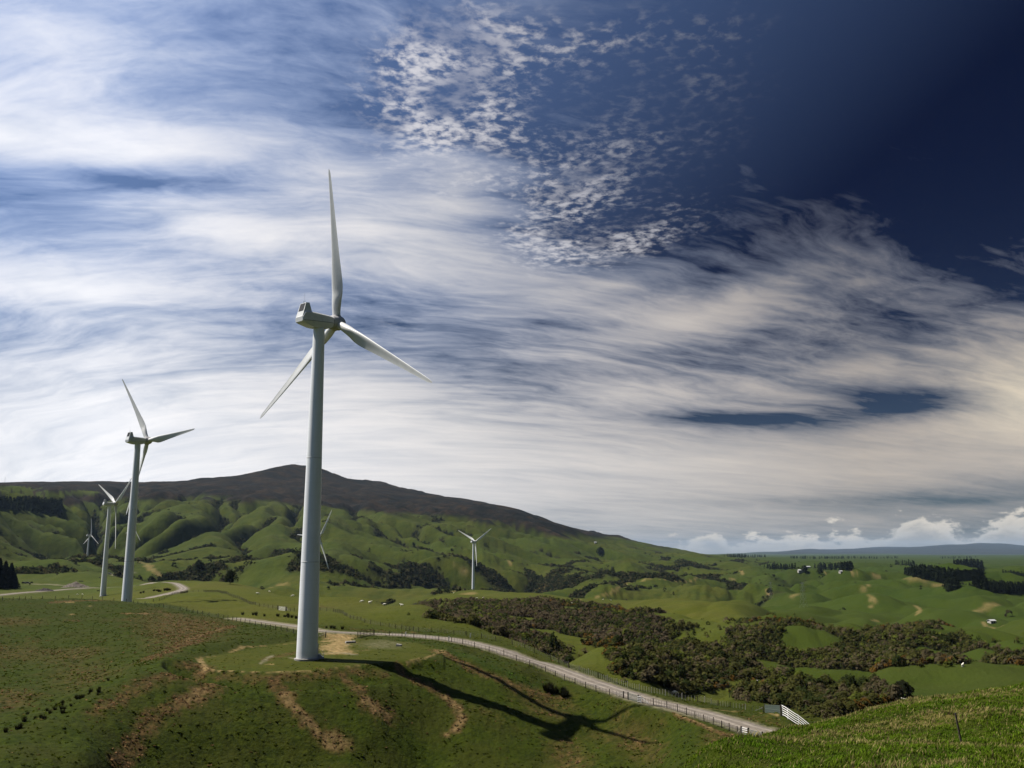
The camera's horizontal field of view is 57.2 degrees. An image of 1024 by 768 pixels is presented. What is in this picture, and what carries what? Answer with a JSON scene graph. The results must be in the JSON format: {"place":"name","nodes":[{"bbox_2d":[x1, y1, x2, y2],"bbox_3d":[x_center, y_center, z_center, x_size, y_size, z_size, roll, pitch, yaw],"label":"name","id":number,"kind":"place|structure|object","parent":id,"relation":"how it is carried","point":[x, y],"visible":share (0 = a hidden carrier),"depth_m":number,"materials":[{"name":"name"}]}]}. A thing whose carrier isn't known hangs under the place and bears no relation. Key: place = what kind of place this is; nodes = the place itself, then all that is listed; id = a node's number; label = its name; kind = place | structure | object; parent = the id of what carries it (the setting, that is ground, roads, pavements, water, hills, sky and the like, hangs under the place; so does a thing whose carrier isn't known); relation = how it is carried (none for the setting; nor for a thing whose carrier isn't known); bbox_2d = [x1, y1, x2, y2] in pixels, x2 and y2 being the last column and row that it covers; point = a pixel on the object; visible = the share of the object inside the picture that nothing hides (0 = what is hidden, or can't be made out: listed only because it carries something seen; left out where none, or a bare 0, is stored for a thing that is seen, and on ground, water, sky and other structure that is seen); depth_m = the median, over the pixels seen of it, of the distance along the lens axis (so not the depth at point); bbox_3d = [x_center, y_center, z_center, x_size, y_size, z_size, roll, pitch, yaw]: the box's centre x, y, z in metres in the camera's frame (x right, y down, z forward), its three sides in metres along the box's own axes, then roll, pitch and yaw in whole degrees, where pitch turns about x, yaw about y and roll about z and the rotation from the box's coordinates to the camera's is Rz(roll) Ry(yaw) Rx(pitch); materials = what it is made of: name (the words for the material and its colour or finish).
{"place":"outdoors","nodes":[
{"label":"outdoors","id":0,"kind":"place"},
{"bbox_2d":[0,582,157,594],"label":"gravel track","id":1,"kind":"structure","parent":0,"point":[65,589],"depth_m":802.68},
{"bbox_2d":[139,582,187,598],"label":"gravel track","id":2,"kind":"structure","parent":0,"point":[182,587],"depth_m":556.41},
{"bbox_2d":[233,618,774,734],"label":"gravel road","id":3,"kind":"structure","parent":0,"point":[599,684],"depth_m":194.56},
{"bbox_2d":[0,464,1023,767],"bbox_3d":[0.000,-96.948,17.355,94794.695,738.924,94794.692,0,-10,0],"label":"terrain","id":4,"kind":"structure","parent":0,"point":[870,592],"depth_m":278.66,"materials":[{"name":"plant"}]},
{"bbox_2d":[0,558,7,588],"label":"conifer","id":5,"kind":"object","parent":4,"relation":"on","point":[3,582],"visible":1,"depth_m":843.82,"materials":[{"name":"green plant"}]},
{"bbox_2d":[2,561,14,588],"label":"conifer","id":6,"kind":"object","parent":4,"relation":"on","point":[7,572],"visible":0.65,"depth_m":857.42,"materials":[{"name":"green plant"}]},
{"bbox_2d":[9,563,17,588],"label":"conifer","id":7,"kind":"object","parent":4,"relation":"on","point":[13,580],"visible":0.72,"depth_m":864.77,"materials":[{"name":"green plant"}]},
{"bbox_2d":[0,495,63,514],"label":"pine plantation","id":8,"kind":"object","parent":4,"relation":"on","point":[52,507],"visible":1,"depth_m":2502.45,"materials":[{"name":"green plant"}]},
{"bbox_2d":[61,581,88,587],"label":"spoil heap","id":9,"kind":"object","parent":4,"relation":"on","point":[75,584],"visible":0.94,"depth_m":882.16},
{"bbox_2d":[84,523,97,555],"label":"wind turbine","id":10,"kind":"object","parent":4,"relation":"on","point":[89,536],"visible":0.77,"depth_m":1914.43,"materials":[{"name":"paint"}]},
{"bbox_2d":[98,478,131,596],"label":"wind turbine","id":11,"kind":"object","parent":4,"relation":"on","point":[105,560],"visible":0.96,"depth_m":723.60,"materials":[{"name":"paint"}]},
{"bbox_2d":[121,379,194,601],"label":"wind turbine","id":12,"kind":"object","parent":4,"relation":"on","point":[128,574],"visible":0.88,"depth_m":395.99,"materials":[{"name":"paint"}]},
{"bbox_2d":[2,596,325,637],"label":"wire fence","id":13,"kind":"object","parent":4,"relation":"on","point":[42,597],"visible":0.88,"depth_m":299.27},
{"bbox_2d":[193,559,204,569],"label":"round tree","id":14,"kind":"object","parent":4,"relation":"on","point":[198,564],"visible":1,"depth_m":1383.73,"materials":[{"name":"green plant"}]},
{"bbox_2d":[153,590,277,608],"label":"wire fence","id":15,"kind":"object","parent":4,"relation":"on","point":[237,596],"visible":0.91,"depth_m":415.53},
{"bbox_2d":[224,569,238,583],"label":"round tree","id":16,"kind":"object","parent":4,"relation":"on","point":[229,577],"visible":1,"depth_m":627.41,"materials":[{"name":"green plant"}]},
{"bbox_2d":[297,510,331,568],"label":"wind turbine","id":17,"kind":"object","parent":4,"relation":"on","point":[322,531],"visible":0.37,"depth_m":966.93,"materials":[{"name":"paint"}]},
{"bbox_2d":[260,170,431,660],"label":"wind turbine","id":18,"kind":"object","parent":4,"relation":"on","point":[308,609],"visible":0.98,"depth_m":195.01,"materials":[{"name":"paint"}]},
{"bbox_2d":[357,629,372,636],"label":"yard rails","id":19,"kind":"object","parent":4,"relation":"on","point":[363,633],"visible":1,"depth_m":236.60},
{"bbox_2d":[286,607,568,664],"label":"wire fence","id":20,"kind":"object","parent":4,"relation":"on","point":[354,617],"visible":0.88,"depth_m":251.78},
{"bbox_2d":[463,614,479,624],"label":"shrub","id":21,"kind":"object","parent":4,"relation":"on","point":[473,617],"visible":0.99,"depth_m":275.86,"materials":[{"name":"green plant"}]},
{"bbox_2d":[0,598,945,767],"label":"grass tussocks","id":22,"kind":"object","parent":4,"relation":"on","point":[179,630],"depth_m":180.65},
{"bbox_2d":[458,529,489,589],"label":"wind turbine","id":23,"kind":"object","parent":4,"relation":"on","point":[473,541],"visible":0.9,"depth_m":1333.96,"materials":[{"name":"paint"}]},
{"bbox_2d":[374,630,623,697],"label":"wire fence","id":24,"kind":"object","parent":4,"relation":"on","point":[511,657],"visible":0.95,"depth_m":208.71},
{"bbox_2d":[492,623,510,637],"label":"shrub","id":25,"kind":"object","parent":4,"relation":"on","point":[498,629],"visible":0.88,"depth_m":276.08,"materials":[{"name":"green plant"}]},
{"bbox_2d":[1,488,1011,616],"bbox_3d":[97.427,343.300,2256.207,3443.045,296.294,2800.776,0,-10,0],"label":"gully bush","id":26,"kind":"object","parent":4,"relation":"on","point":[210,568],"visible":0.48,"depth_m":1740.22,"materials":[{"name":"green plant"}]},
{"bbox_2d":[546,631,559,650],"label":"shrub","id":27,"kind":"object","parent":4,"relation":"on","point":[553,637],"visible":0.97,"depth_m":351.55,"materials":[{"name":"green plant"}]},
{"bbox_2d":[565,654,574,661],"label":"shrub","id":28,"kind":"object","parent":4,"relation":"on","point":[569,658],"visible":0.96,"depth_m":285.19,"materials":[{"name":"green plant"}]},
{"bbox_2d":[610,651,621,660],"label":"shrub","id":29,"kind":"object","parent":4,"relation":"on","point":[612,654],"visible":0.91,"depth_m":261.69,"materials":[{"name":"green plant"}]},
{"bbox_2d":[612,634,624,644],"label":"shrub","id":30,"kind":"object","parent":4,"relation":"on","point":[617,637],"visible":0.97,"depth_m":280.77,"materials":[{"name":"green plant"}]},
{"bbox_2d":[615,658,626,670],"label":"shrub","id":31,"kind":"object","parent":4,"relation":"on","point":[620,662],"visible":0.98,"depth_m":255.11,"materials":[{"name":"green plant"}]},
{"bbox_2d":[627,692,638,702],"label":"gate","id":32,"kind":"structure","parent":4,"relation":"on","point":[628,696],"depth_m":178.92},
{"bbox_2d":[631,645,645,655],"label":"shrub","id":33,"kind":"object","parent":4,"relation":"on","point":[638,649],"visible":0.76,"depth_m":269.24,"materials":[{"name":"green plant"}]},
{"bbox_2d":[637,660,649,670],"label":"shrub","id":34,"kind":"object","parent":4,"relation":"on","point":[643,665],"visible":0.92,"depth_m":253.60,"materials":[{"name":"green plant"}]},
{"bbox_2d":[639,669,653,680],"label":"shrub","id":35,"kind":"object","parent":4,"relation":"on","point":[644,674],"visible":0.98,"depth_m":247.28,"materials":[{"name":"green plant"}]},
{"bbox_2d":[647,663,663,676],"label":"shrub","id":36,"kind":"object","parent":4,"relation":"on","point":[654,670],"visible":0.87,"depth_m":251.66,"materials":[{"name":"green plant"}]},
{"bbox_2d":[656,672,668,684],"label":"shrub","id":37,"kind":"object","parent":4,"relation":"on","point":[664,678],"visible":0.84,"depth_m":250.33,"materials":[{"name":"green plant"}]},
{"bbox_2d":[568,662,763,711],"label":"wire fence","id":38,"kind":"object","parent":4,"relation":"on","point":[675,692],"visible":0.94,"depth_m":192.74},
{"bbox_2d":[669,682,680,691],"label":"shrub","id":39,"kind":"object","parent":4,"relation":"on","point":[673,686],"visible":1,"depth_m":252.24,"materials":[{"name":"green plant"}]},
{"bbox_2d":[669,652,681,659],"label":"shrub","id":40,"kind":"object","parent":4,"relation":"on","point":[675,654],"visible":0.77,"depth_m":295.01,"materials":[{"name":"green plant"}]},
{"bbox_2d":[674,663,688,680],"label":"shrub","id":41,"kind":"object","parent":4,"relation":"on","point":[679,668],"visible":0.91,"depth_m":269.94,"materials":[{"name":"green plant"}]},
{"bbox_2d":[678,681,689,691],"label":"shrub","id":42,"kind":"object","parent":4,"relation":"on","point":[685,685],"visible":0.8,"depth_m":257.12,"materials":[{"name":"green plant"}]},
{"bbox_2d":[639,697,740,734],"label":"wire fence","id":43,"kind":"object","parent":4,"relation":"on","point":[738,730],"visible":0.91,"depth_m":159.04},
{"bbox_2d":[407,595,1023,718],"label":"scrub thicket","id":44,"kind":"object","parent":4,"relation":"on","point":[488,613],"visible":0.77,"depth_m":393.56,"materials":[{"name":"green plant"}]},
{"bbox_2d":[716,650,727,658],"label":"shrub","id":45,"kind":"object","parent":4,"relation":"on","point":[723,653],"visible":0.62,"depth_m":339.91,"materials":[{"name":"green plant"}]},
{"bbox_2d":[715,663,728,670],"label":"shrub","id":46,"kind":"object","parent":4,"relation":"on","point":[721,665],"visible":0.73,"depth_m":308.17,"materials":[{"name":"green plant"}]},
{"bbox_2d":[716,657,729,667],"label":"shrub","id":47,"kind":"object","parent":4,"relation":"on","point":[721,660],"visible":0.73,"depth_m":316.66,"materials":[{"name":"green plant"}]},
{"bbox_2d":[729,662,740,670],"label":"shrub","id":48,"kind":"object","parent":4,"relation":"on","point":[736,666],"visible":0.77,"depth_m":310.58,"materials":[{"name":"green plant"}]},
{"bbox_2d":[732,687,744,699],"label":"shrub","id":49,"kind":"object","parent":4,"relation":"on","point":[738,689],"visible":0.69,"depth_m":215.37,"materials":[{"name":"green plant"}]},
{"bbox_2d":[732,682,747,695],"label":"shrub","id":50,"kind":"object","parent":4,"relation":"on","point":[741,685],"visible":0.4,"depth_m":221.44,"materials":[{"name":"green plant"}]},
{"bbox_2d":[724,553,764,557],"bbox_3d":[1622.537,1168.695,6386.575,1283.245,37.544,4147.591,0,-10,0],"label":"pine plantation","id":51,"kind":"object","parent":4,"relation":"on","point":[734,555],"visible":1,"depth_m":4842.84,"materials":[{"name":"green plant"}]},
{"bbox_2d":[742,656,753,666],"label":"shrub","id":52,"kind":"object","parent":4,"relation":"on","point":[746,659],"visible":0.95,"depth_m":340.48,"materials":[{"name":"green plant"}]},
{"bbox_2d":[742,669,753,677],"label":"shrub","id":53,"kind":"object","parent":4,"relation":"on","point":[746,673],"visible":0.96,"depth_m":302.13,"materials":[{"name":"green plant"}]},
{"bbox_2d":[743,681,759,692],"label":"shrub","id":54,"kind":"object","parent":4,"relation":"on","point":[752,686],"visible":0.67,"depth_m":214.26,"materials":[{"name":"green plant"}]},
{"bbox_2d":[755,691,765,702],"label":"shrub","id":55,"kind":"object","parent":4,"relation":"on","point":[761,693],"visible":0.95,"depth_m":204.44,"materials":[{"name":"green plant"}]},
{"bbox_2d":[758,685,770,696],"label":"shrub","id":56,"kind":"object","parent":4,"relation":"on","point":[764,688],"visible":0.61,"depth_m":210.14,"materials":[{"name":"green plant"}]},
{"bbox_2d":[764,678,776,685],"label":"shrub","id":57,"kind":"object","parent":4,"relation":"on","point":[772,683],"visible":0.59,"depth_m":231.52,"materials":[{"name":"green plant"}]},
{"bbox_2d":[764,704,781,715],"bbox_3d":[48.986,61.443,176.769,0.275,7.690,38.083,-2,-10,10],"label":"gate","id":58,"kind":"structure","parent":4,"relation":"on","point":[772,708],"depth_m":174.52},
{"bbox_2d":[770,685,782,693],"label":"shrub","id":59,"kind":"object","parent":4,"relation":"on","point":[775,688],"visible":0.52,"depth_m":211.76,"materials":[{"name":"green plant"}]},
{"bbox_2d":[770,697,782,705],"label":"shrub","id":60,"kind":"object","parent":4,"relation":"on","point":[775,701],"visible":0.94,"depth_m":200.37,"materials":[{"name":"green plant"}]},
{"bbox_2d":[763,563,796,569],"bbox_3d":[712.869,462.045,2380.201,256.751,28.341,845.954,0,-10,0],"label":"pine plantation","id":61,"kind":"object","parent":4,"relation":"on","point":[774,566],"visible":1,"depth_m":2509.89,"materials":[{"name":"green plant"}]},
{"bbox_2d":[782,685,796,692],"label":"shrub","id":62,"kind":"object","parent":4,"relation":"on","point":[789,688],"visible":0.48,"depth_m":212.03,"materials":[{"name":"green plant"}]},
{"bbox_2d":[787,695,800,705],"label":"shrub","id":63,"kind":"object","parent":4,"relation":"on","point":[792,698],"visible":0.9,"depth_m":200.93,"materials":[{"name":"green plant"}]},
{"bbox_2d":[782,705,808,724],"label":"white rail fence","id":64,"kind":"object","parent":4,"relation":"on","point":[792,716],"visible":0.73,"depth_m":155.64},
{"bbox_2d":[787,676,807,687],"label":"shrub","id":65,"kind":"object","parent":4,"relation":"on","point":[797,680],"visible":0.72,"depth_m":232.38,"materials":[{"name":"green plant"}]},
{"bbox_2d":[795,700,804,709],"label":"shrub","id":66,"kind":"object","parent":4,"relation":"on","point":[799,702],"visible":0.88,"depth_m":196.05,"materials":[{"name":"green plant"}]},
{"bbox_2d":[794,670,805,678],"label":"shrub","id":67,"kind":"object","parent":4,"relation":"on","point":[800,673],"visible":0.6,"depth_m":312.60,"materials":[{"name":"green plant"}]},
{"bbox_2d":[796,690,807,699],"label":"shrub","id":68,"kind":"object","parent":4,"relation":"on","point":[801,693],"visible":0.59,"depth_m":202.89,"materials":[{"name":"green plant"}]},
{"bbox_2d":[804,676,816,685],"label":"shrub","id":69,"kind":"object","parent":4,"relation":"on","point":[809,679],"visible":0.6,"depth_m":255.51,"materials":[{"name":"green plant"}]},
{"bbox_2d":[810,705,825,715],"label":"shrub","id":70,"kind":"object","parent":4,"relation":"on","point":[816,708],"visible":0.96,"depth_m":187.29,"materials":[{"name":"green plant"}]},
{"bbox_2d":[814,683,826,689],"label":"shrub","id":71,"kind":"object","parent":4,"relation":"on","point":[818,684],"visible":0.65,"depth_m":234.17,"materials":[{"name":"green plant"}]},
{"bbox_2d":[819,673,833,684],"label":"shrub","id":72,"kind":"object","parent":4,"relation":"on","point":[827,676],"visible":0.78,"depth_m":256.77,"materials":[{"name":"green plant"}]},
{"bbox_2d":[823,701,834,710],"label":"shrub","id":73,"kind":"object","parent":4,"relation":"on","point":[827,704],"visible":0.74,"depth_m":188.83,"materials":[{"name":"green plant"}]},
{"bbox_2d":[814,561,853,570],"bbox_3d":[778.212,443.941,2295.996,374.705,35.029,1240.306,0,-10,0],"label":"pine plantation","id":74,"kind":"object","parent":4,"relation":"on","point":[847,565],"visible":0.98,"depth_m":2494.72,"materials":[{"name":"green plant"}]},
{"bbox_2d":[822,698,845,714],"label":"shrub","id":75,"kind":"object","parent":4,"relation":"on","point":[840,705],"visible":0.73,"depth_m":190.00,"materials":[{"name":"green plant"}]},
{"bbox_2d":[836,690,849,697],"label":"shrub","id":76,"kind":"object","parent":4,"relation":"on","point":[842,694],"visible":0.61,"depth_m":211.58,"materials":[{"name":"green plant"}]},
{"bbox_2d":[790,556,896,558],"bbox_3d":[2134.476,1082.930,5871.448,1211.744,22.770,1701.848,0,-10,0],"label":"pine plantation","id":77,"kind":"object","parent":4,"relation":"on","point":[848,557],"visible":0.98,"depth_m":5732.17,"materials":[{"name":"green plant"}]},
{"bbox_2d":[836,652,850,659],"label":"shrub","id":78,"kind":"object","parent":4,"relation":"on","point":[844,655],"visible":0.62,"depth_m":350.15,"materials":[{"name":"green plant"}]},
{"bbox_2d":[845,673,858,687],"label":"shrub","id":79,"kind":"object","parent":4,"relation":"on","point":[851,681],"visible":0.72,"depth_m":234.49,"materials":[{"name":"green plant"}]},
{"bbox_2d":[682,681,1023,767],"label":"grass","id":80,"kind":"structure","parent":4,"relation":"on","point":[992,748],"depth_m":29.00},
{"bbox_2d":[848,703,858,712],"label":"shrub","id":81,"kind":"object","parent":4,"relation":"on","point":[853,707],"visible":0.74,"depth_m":191.74,"materials":[{"name":"green plant"}]},
{"bbox_2d":[848,683,862,691],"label":"shrub","id":82,"kind":"object","parent":4,"relation":"on","point":[855,687],"visible":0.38,"depth_m":224.25,"materials":[{"name":"green plant"}]},
{"bbox_2d":[850,694,860,699],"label":"shrub","id":83,"kind":"object","parent":4,"relation":"on","point":[853,697],"visible":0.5,"depth_m":204.64,"materials":[{"name":"green plant"}]},
{"bbox_2d":[855,676,871,685],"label":"shrub","id":84,"kind":"object","parent":4,"relation":"on","point":[862,681],"visible":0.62,"depth_m":246.66,"materials":[{"name":"green plant"}]},
{"bbox_2d":[860,697,872,706],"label":"gorse bush","id":85,"kind":"object","parent":4,"relation":"on","point":[864,699],"visible":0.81,"depth_m":202.07,"materials":[{"name":"green plant"}]},
{"bbox_2d":[866,697,877,706],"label":"shrub","id":86,"kind":"object","parent":4,"relation":"on","point":[872,701],"visible":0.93,"depth_m":202.30,"materials":[{"name":"green plant"}]},
{"bbox_2d":[867,682,881,693],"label":"shrub","id":87,"kind":"object","parent":4,"relation":"on","point":[879,690],"visible":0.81,"depth_m":220.08,"materials":[{"name":"green plant"}]},
{"bbox_2d":[870,693,883,703],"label":"shrub","id":88,"kind":"object","parent":4,"relation":"on","point":[875,696],"visible":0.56,"depth_m":206.18,"materials":[{"name":"green plant"}]},
{"bbox_2d":[870,676,883,685],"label":"shrub","id":89,"kind":"object","parent":4,"relation":"on","point":[875,678],"visible":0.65,"depth_m":248.28,"materials":[{"name":"green plant"}]},
{"bbox_2d":[874,656,888,663],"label":"shrub","id":90,"kind":"object","parent":4,"relation":"on","point":[878,659],"visible":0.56,"depth_m":282.71,"materials":[{"name":"green plant"}]},
{"bbox_2d":[876,678,888,686],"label":"shrub","id":91,"kind":"object","parent":4,"relation":"on","point":[882,681],"visible":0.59,"depth_m":229.11,"materials":[{"name":"green plant"}]},
{"bbox_2d":[885,684,906,700],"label":"shrub","id":92,"kind":"object","parent":4,"relation":"on","point":[897,690],"visible":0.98,"depth_m":208.59,"materials":[{"name":"green plant"}]},
{"bbox_2d":[891,654,908,665],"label":"shrub","id":93,"kind":"object","parent":4,"relation":"on","point":[898,658],"visible":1,"depth_m":271.82,"materials":[{"name":"green plant"}]},
{"bbox_2d":[890,680,914,696],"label":"round tree","id":94,"kind":"object","parent":4,"relation":"on","point":[908,689],"visible":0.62,"depth_m":214.61,"materials":[{"name":"green plant"}]},
{"bbox_2d":[895,559,915,565],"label":"pine plantation","id":95,"kind":"object","parent":4,"relation":"on","point":[912,562],"visible":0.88,"depth_m":2726.51,"materials":[{"name":"green plant"}]},
{"bbox_2d":[905,650,921,658],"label":"shrub","id":96,"kind":"object","parent":4,"relation":"on","point":[914,653],"visible":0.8,"depth_m":278.66,"materials":[{"name":"green plant"}]},
{"bbox_2d":[921,648,931,655],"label":"shrub","id":97,"kind":"object","parent":4,"relation":"on","point":[926,652],"visible":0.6,"depth_m":280.75,"materials":[{"name":"green plant"}]},
{"bbox_2d":[904,563,986,582],"bbox_3d":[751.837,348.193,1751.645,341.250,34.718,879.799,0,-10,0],"label":"pine plantation","id":98,"kind":"object","parent":4,"relation":"on","point":[937,573],"visible":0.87,"depth_m":1349.34,"materials":[{"name":"green plant"}]},
{"bbox_2d":[941,576,960,591],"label":"pine plantation","id":99,"kind":"object","parent":4,"relation":"on","point":[952,584],"visible":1,"depth_m":1160.53,"materials":[{"name":"green plant"}]},
{"bbox_2d":[954,713,961,743],"bbox_3d":[13.658,10.666,28.643,0.211,1.208,0.067,-1,-10,5],"label":"stake","id":100,"kind":"object","parent":4,"relation":"on","point":[959,733],"visible":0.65,"depth_m":28.66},
{"bbox_2d":[953,558,984,568],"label":"pine plantation","id":101,"kind":"object","parent":4,"relation":"on","point":[974,563],"visible":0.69,"depth_m":2461.67,"materials":[{"name":"green plant"}]},
{"bbox_2d":[971,576,1023,594],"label":"pine plantation","id":102,"kind":"object","parent":4,"relation":"on","point":[1000,587],"visible":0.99,"depth_m":1159.96,"materials":[{"name":"green plant"}]},
{"bbox_2d":[1002,569,1023,576],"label":"pine plantation","id":103,"kind":"object","parent":4,"relation":"on","point":[1018,573],"visible":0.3,"depth_m":1858.56,"materials":[{"name":"green plant"}]},
{"bbox_2d":[0,0,1023,553],"label":"sky","id":104,"kind":"structure","parent":0,"point":[698,276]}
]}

